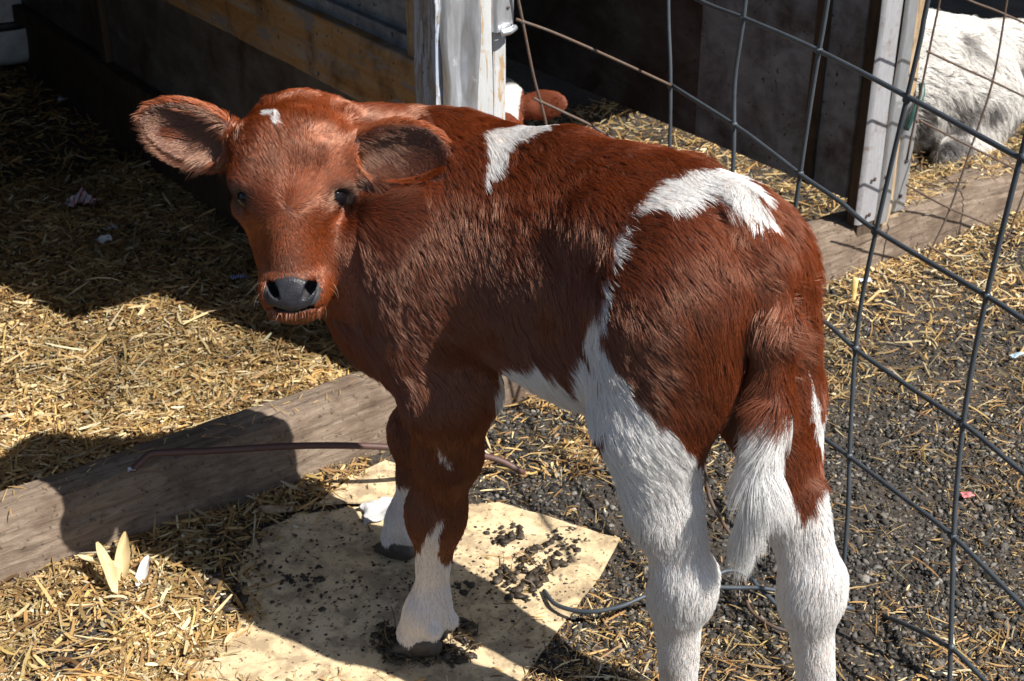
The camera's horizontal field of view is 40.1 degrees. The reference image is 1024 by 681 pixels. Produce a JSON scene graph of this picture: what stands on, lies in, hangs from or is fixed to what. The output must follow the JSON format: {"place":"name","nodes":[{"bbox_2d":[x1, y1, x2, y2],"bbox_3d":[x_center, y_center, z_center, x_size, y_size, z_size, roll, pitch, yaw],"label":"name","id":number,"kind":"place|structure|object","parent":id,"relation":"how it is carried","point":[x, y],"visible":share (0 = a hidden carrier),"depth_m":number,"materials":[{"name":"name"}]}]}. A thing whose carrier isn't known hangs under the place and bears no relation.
{"place":"outdoors","nodes":[
{"label":"outdoors","id":0,"kind":"place"},
{"bbox_2d":[0,0,1023,680],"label":"ground","id":1,"kind":"structure","parent":0,"point":[522,78],"depth_m":2.74,"materials":[{"name":"soil"}]},
{"bbox_2d":[57,96,66,101],"bbox_3d":[-1.302,-0.702,4.070,0.033,0.009,0.029,-8,29,-14],"label":"paper scrap","id":2,"kind":"object","parent":1,"relation":"on","point":[59,98],"visible":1,"depth_m":4.07,"materials":[{"name":"white paper"}]},
{"bbox_2d":[0,64,184,234],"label":"straw bedding","id":3,"kind":"object","parent":1,"relation":"on","point":[56,113],"visible":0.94,"depth_m":3.71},
{"bbox_2d":[0,0,28,65],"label":"drum","id":4,"kind":"object","parent":3,"relation":"on","point":[13,43],"visible":0.37,"depth_m":4.25,"materials":[{"name":"plastic"}]},
{"bbox_2d":[0,509,274,680],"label":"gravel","id":5,"kind":"structure","parent":1,"relation":"on","point":[64,666],"depth_m":2.13,"materials":[{"name":"grey stone"}]},
{"bbox_2d":[0,578,341,680],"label":"loose straw","id":6,"kind":"object","parent":1,"relation":"on","point":[144,676],"visible":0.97,"depth_m":2.03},
{"bbox_2d":[0,158,358,490],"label":"straw bedding","id":7,"kind":"object","parent":1,"relation":"on","point":[91,413],"visible":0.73,"depth_m":2.89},
{"bbox_2d":[62,187,98,207],"bbox_3d":[-1.047,-0.344,3.401,0.068,0.033,0.074,23,36,36],"label":"torn packet","id":8,"kind":"object","parent":7,"relation":"on","point":[82,196],"visible":1,"depth_m":3.40},
{"bbox_2d":[94,235,111,242],"bbox_3d":[-0.945,-0.234,3.238,0.040,0.010,0.031,-8,29,-14],"label":"paper scrap","id":9,"kind":"object","parent":7,"relation":"on","point":[103,238],"visible":1,"depth_m":3.24,"materials":[{"name":"white paper"}]},
{"bbox_2d":[230,274,249,279],"bbox_3d":[-0.597,-0.140,3.079,0.041,0.011,0.017,-5,29,-9],"label":"blue wrapper","id":10,"kind":"object","parent":7,"relation":"on","point":[237,276],"visible":1,"depth_m":3.08,"materials":[{"name":"blue plastic"}]},
{"bbox_2d":[0,462,366,680],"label":"loose straw","id":11,"kind":"object","parent":1,"relation":"on","point":[191,642],"visible":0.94,"depth_m":2.17,"materials":[{"name":"beige plant"}]},
{"bbox_2d":[76,554,122,568],"bbox_3d":[-0.648,0.347,2.202,0.076,0.015,0.013,5,29,9],"label":"dry husk","id":12,"kind":"object","parent":11,"relation":"on","point":[89,558],"visible":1,"depth_m":2.20,"materials":[{"name":"plant"}]},
{"bbox_2d":[96,542,117,593],"bbox_3d":[-0.633,0.354,2.191,0.020,0.020,0.090,-12,73,-37],"label":"dry husk","id":13,"kind":"object","parent":11,"relation":"on","point":[110,572],"visible":1,"depth_m":2.19,"materials":[{"name":"plant"}]},
{"bbox_2d":[114,532,129,587],"bbox_3d":[-0.620,0.349,2.232,0.024,0.090,0.016,4,-10,-8],"label":"dry husk","id":14,"kind":"object","parent":11,"relation":"on","point":[122,556],"visible":0.85,"depth_m":2.24,"materials":[{"name":"plant"}]},
{"bbox_2d":[135,555,149,585],"bbox_3d":[-0.584,0.365,2.222,0.018,0.010,0.050,14,71,8],"label":"white feather","id":15,"kind":"object","parent":11,"relation":"on","point":[142,571],"visible":1,"depth_m":2.22,"materials":[{"name":"white"}]},
{"bbox_2d":[0,371,396,585],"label":"sill beam","id":16,"kind":"structure","parent":1,"relation":"on","point":[42,526],"depth_m":2.37,"materials":[{"name":"brown wood"}]},
{"bbox_2d":[2,372,377,515],"bbox_3d":[-0.591,0.177,2.357,1.003,0.010,0.109,-19,34,-31],"label":"loose straw","id":17,"kind":"object","parent":16,"relation":"on","point":[183,446],"visible":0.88,"depth_m":2.38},
{"bbox_2d":[131,442,525,474],"bbox_3d":[-0.299,0.217,2.385,0.670,0.142,0.044,-7,29,-12],"label":"bent rod","id":18,"kind":"object","parent":16,"relation":"on","point":[140,462],"visible":0.82,"depth_m":2.34,"materials":[{"name":"brown metal"}]},
{"bbox_2d":[169,456,372,568],"bbox_3d":[-0.369,0.302,2.386,0.447,0.042,0.265,-19,34,-32],"label":"loose straw","id":19,"kind":"object","parent":1,"relation":"on","point":[307,479],"visible":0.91,"depth_m":2.41,"materials":[{"name":"beige plant"}]},
{"bbox_2d":[259,504,293,513],"bbox_3d":[-0.403,0.288,2.392,0.061,0.012,0.014,-1,28,-2],"label":"wood chip","id":20,"kind":"object","parent":1,"relation":"on","point":[286,508],"visible":1,"depth_m":2.39,"materials":[{"name":"wood"}]},
{"bbox_2d":[317,460,395,504],"bbox_3d":[-0.225,0.263,2.449,0.148,0.007,0.184,16,32,26],"label":"cardboard piece","id":21,"kind":"object","parent":1,"relation":"on","point":[384,486],"visible":0.66,"depth_m":2.46,"materials":[{"name":"beige cardboard"}]},
{"bbox_2d":[297,426,497,520],"bbox_3d":[-0.197,0.235,2.505,0.459,0.025,0.242,-15,32,-26],"label":"loose straw","id":22,"kind":"object","parent":1,"relation":"on","point":[350,473],"visible":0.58,"depth_m":2.50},
{"bbox_2d":[181,502,619,680],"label":"cardboard sheet","id":23,"kind":"object","parent":1,"relation":"on","point":[273,656],"visible":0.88,"depth_m":2.19,"materials":[{"name":"beige cardboard"}]},
{"bbox_2d":[359,497,391,524],"bbox_3d":[-0.224,0.286,2.386,0.074,0.017,0.060,-11,30,-20],"label":"crumpled wrapper","id":24,"kind":"object","parent":23,"relation":"on","point":[374,510],"visible":0.69,"depth_m":2.38,"materials":[{"name":"white paper"}]},
{"bbox_2d":[198,503,620,674],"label":"manure crumbs","id":25,"kind":"object","parent":23,"relation":"on","point":[396,658],"visible":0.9,"depth_m":2.21,"materials":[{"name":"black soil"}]},
{"bbox_2d":[542,585,853,613],"bbox_3d":[0.280,0.405,2.135,0.477,0.046,0.071,3,28,6],"label":"loose wire","id":26,"kind":"object","parent":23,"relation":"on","point":[640,598],"visible":0.71,"depth_m":2.14,"materials":[{"name":"grey metal"}]},
{"bbox_2d":[233,499,616,680],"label":"loose straw","id":27,"kind":"object","parent":1,"relation":"on","point":[499,501],"visible":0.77,"depth_m":2.18,"materials":[{"name":"beige plant"}]},
{"bbox_2d":[13,0,924,246],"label":"barn","id":28,"kind":"structure","parent":1,"relation":"on","point":[110,65],"depth_m":3.27,"materials":[{"name":"brown wood"}]},
{"bbox_2d":[131,87,849,680],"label":"calf","id":29,"kind":"object","parent":1,"relation":"on","point":[653,313],"visible":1,"depth_m":1.66},
{"bbox_2d":[478,394,604,481],"bbox_3d":[0.035,0.151,2.658,0.319,0.047,0.427,0,28,0],"label":"loose straw","id":30,"kind":"object","parent":1,"relation":"on","point":[575,442],"visible":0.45,"depth_m":2.56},
{"bbox_2d":[524,87,817,221],"bbox_3d":[-0.334,-0.547,3.866,1.200,0.107,2.353,-19,34,-31],"label":"straw bedding","id":31,"kind":"object","parent":1,"relation":"on","point":[551,120],"depth_m":4.02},
{"bbox_2d":[506,78,567,124],"bbox_3d":[-0.051,-0.423,3.385,0.374,0.315,0.808,0,28,0],"label":"resting calf","id":32,"kind":"object","parent":31,"relation":"on","point":[521,107],"visible":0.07,"depth_m":3.49},
{"bbox_2d":[326,212,1023,680],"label":"loose straw","id":33,"kind":"object","parent":1,"relation":"on","point":[738,676],"visible":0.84,"depth_m":2.86,"materials":[{"name":"yellow plant"}]},
{"bbox_2d":[704,463,787,632],"bbox_3d":[0.354,0.326,2.232,0.040,0.095,0.344,-8,29,-14],"label":"loose wire","id":34,"kind":"object","parent":1,"relation":"on","point":[749,608],"visible":0.8,"depth_m":2.23,"materials":[{"name":"brown metal"}]},
{"bbox_2d":[472,244,1023,680],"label":"chaff","id":35,"kind":"object","parent":1,"relation":"on","point":[733,634],"visible":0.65,"depth_m":2.36,"materials":[{"name":"plant"}]},
{"bbox_2d":[474,274,1023,680],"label":"loose straw","id":36,"kind":"object","parent":1,"relation":"on","point":[945,637],"visible":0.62,"depth_m":2.16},
{"bbox_2d":[478,402,1023,680],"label":"gravel","id":37,"kind":"structure","parent":1,"relation":"on","point":[926,558],"depth_m":2.26,"materials":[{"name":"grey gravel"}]},
{"bbox_2d":[720,568,776,607],"bbox_3d":[0.361,0.376,2.158,0.115,0.038,0.046,9,29,16],"label":"loose wire","id":38,"kind":"object","parent":37,"relation":"on","point":[766,594],"visible":0.64,"depth_m":2.16,"materials":[{"name":"grey metal"}]},
{"bbox_2d":[483,221,1023,680],"bbox_3d":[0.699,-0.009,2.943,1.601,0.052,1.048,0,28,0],"label":"gravel","id":39,"kind":"structure","parent":1,"relation":"on","point":[907,402],"depth_m":2.76,"materials":[{"name":"grey stone"}]},
{"bbox_2d":[501,156,1023,407],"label":"sill beam","id":40,"kind":"structure","parent":1,"relation":"on","point":[981,199],"depth_m":3.32,"materials":[{"name":"brown wood"}]},
{"bbox_2d":[901,142,1023,211],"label":"loose straw","id":41,"kind":"object","parent":40,"relation":"on","point":[933,181],"visible":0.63,"depth_m":3.40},
{"bbox_2d":[516,0,1023,680],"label":"wire fence","id":42,"kind":"object","parent":1,"relation":"on","point":[854,346],"visible":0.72,"depth_m":2.01,"materials":[{"name":"grey metal"}]},
{"bbox_2d":[566,98,1023,218],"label":"straw bedding","id":43,"kind":"object","parent":1,"relation":"on","point":[946,170],"visible":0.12,"depth_m":3.71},
{"bbox_2d":[912,8,1023,168],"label":"resting calf","id":44,"kind":"object","parent":43,"relation":"on","point":[969,42],"visible":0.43,"depth_m":3.73},
{"bbox_2d":[849,277,857,301],"bbox_3d":[0.747,-0.098,3.071,0.013,0.087,0.013,24,36,37],"label":"straw stub","id":45,"kind":"object","parent":1,"relation":"on","point":[854,284],"visible":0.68,"depth_m":3.06,"materials":[{"name":"yellow plant"}]},
{"bbox_2d":[822,205,1023,406],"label":"loose straw","id":46,"kind":"object","parent":1,"relation":"on","point":[884,265],"visible":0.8,"depth_m":3.08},
{"bbox_2d":[1009,351,1023,357],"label":"blue scrap","id":47,"kind":"object","parent":46,"relation":"on","point":[1015,355],"visible":1,"depth_m":2.85,"materials":[{"name":"paper"}]},
{"bbox_2d":[906,0,1023,264],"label":"fence","id":48,"kind":"object","parent":1,"relation":"on","point":[992,81],"visible":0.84,"depth_m":3.02,"materials":[{"name":"metal"}]},
{"bbox_2d":[960,492,974,497],"bbox_3d":[0.792,0.268,2.440,0.024,0.005,0.016,-8,29,-14],"label":"pink scrap","id":49,"kind":"object","parent":1,"relation":"on","point":[969,494],"visible":1,"depth_m":2.44,"materials":[{"name":"paper"}]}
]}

